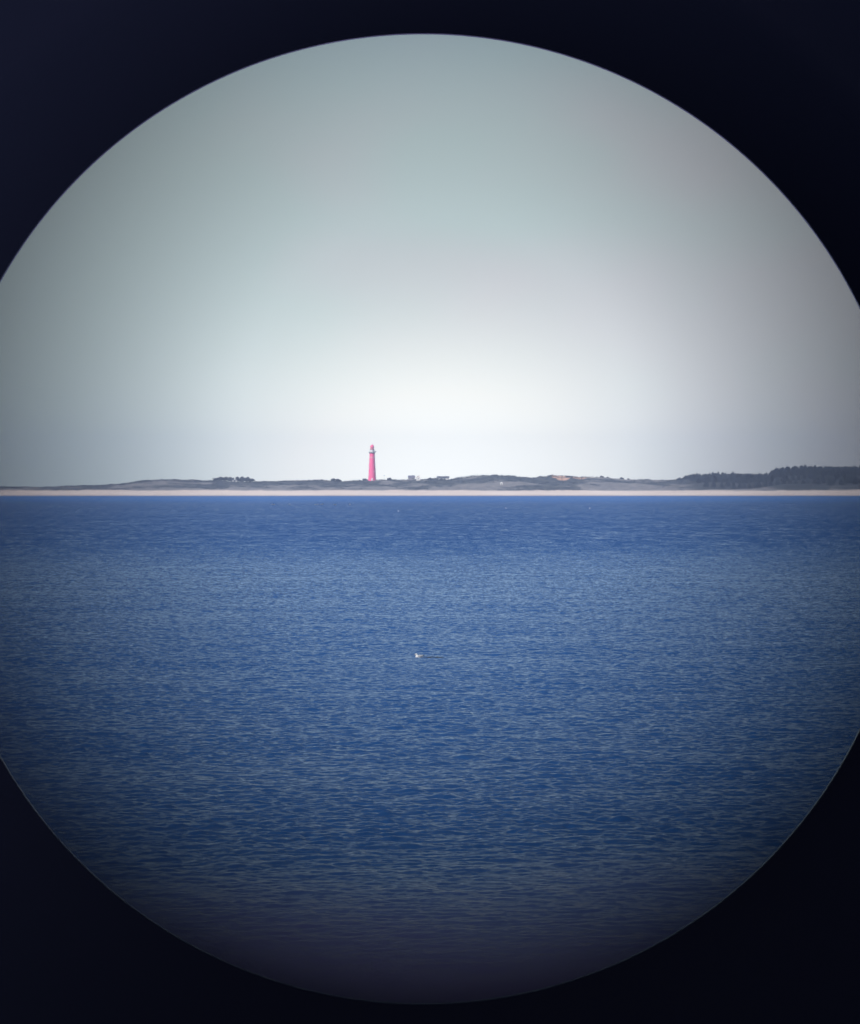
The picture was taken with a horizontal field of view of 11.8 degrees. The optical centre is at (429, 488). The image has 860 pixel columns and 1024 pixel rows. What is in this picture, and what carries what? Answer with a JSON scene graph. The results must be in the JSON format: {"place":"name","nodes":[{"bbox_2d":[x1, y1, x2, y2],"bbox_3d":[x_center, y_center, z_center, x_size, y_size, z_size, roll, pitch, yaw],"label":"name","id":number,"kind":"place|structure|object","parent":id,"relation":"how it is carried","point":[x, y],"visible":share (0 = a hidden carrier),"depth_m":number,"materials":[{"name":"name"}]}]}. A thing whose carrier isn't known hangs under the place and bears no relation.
{"place":"outdoors","nodes":[
{"label":"outdoors","id":0,"kind":"place"},
{"bbox_2d":[0,0,859,1023],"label":"viewing telescope","id":1,"kind":"object","parent":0,"point":[158,864],"visible":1,"depth_m":0.01,"materials":[{"name":"metal"}]},
{"bbox_2d":[30,35,838,486],"label":"sky","id":2,"kind":"structure","parent":0,"point":[451,256],"materials":[{"name":"white"}]},
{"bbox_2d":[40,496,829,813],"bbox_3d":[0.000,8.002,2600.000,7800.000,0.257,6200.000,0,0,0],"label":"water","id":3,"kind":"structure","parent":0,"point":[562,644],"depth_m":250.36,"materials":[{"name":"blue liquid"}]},
{"bbox_2d":[38,475,832,495],"bbox_3d":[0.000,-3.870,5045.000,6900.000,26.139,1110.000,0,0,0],"label":"dune terrain","id":4,"kind":"structure","parent":0,"point":[589,487],"depth_m":4667.40,"materials":[{"name":"beige sand"}]},
{"bbox_2d":[368,445,375,480],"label":"lighthouse","id":5,"kind":"object","parent":4,"relation":"on","point":[372,472],"visible":1,"depth_m":4816.99,"materials":[{"name":"red paint"}]},
{"bbox_2d":[408,475,414,479],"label":"dune house","id":6,"kind":"structure","parent":4,"relation":"on","point":[411,477],"depth_m":4834.61,"materials":[{"name":"stone"}]},
{"bbox_2d":[38,474,833,490],"bbox_3d":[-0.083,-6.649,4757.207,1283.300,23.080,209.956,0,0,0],"label":"dune scrub","id":7,"kind":"object","parent":4,"relation":"on","point":[295,481],"visible":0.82,"depth_m":4797.31,"materials":[{"name":"green plant"}]},
{"bbox_2d":[437,476,448,479],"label":"dune house","id":8,"kind":"structure","parent":4,"relation":"on","point":[444,477],"depth_m":4834.95,"materials":[{"name":"white paint"}]},
{"bbox_2d":[721,475,729,482],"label":"pine tree","id":9,"kind":"object","parent":4,"relation":"on","point":[725,479],"visible":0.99,"depth_m":4756.68,"materials":[{"name":"green plant"}]},
{"bbox_2d":[728,475,734,482],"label":"pine tree","id":10,"kind":"object","parent":4,"relation":"on","point":[731,479],"visible":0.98,"depth_m":4754.77,"materials":[{"name":"green plant"}]},
{"bbox_2d":[740,476,748,483],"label":"pine tree","id":11,"kind":"object","parent":4,"relation":"on","point":[743,479],"visible":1,"depth_m":4751.25,"materials":[{"name":"green plant"}]},
{"bbox_2d":[826,479,832,485],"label":"pine tree","id":12,"kind":"object","parent":4,"relation":"on","point":[829,482],"visible":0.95,"depth_m":4697.51,"materials":[{"name":"green plant"}]}
]}

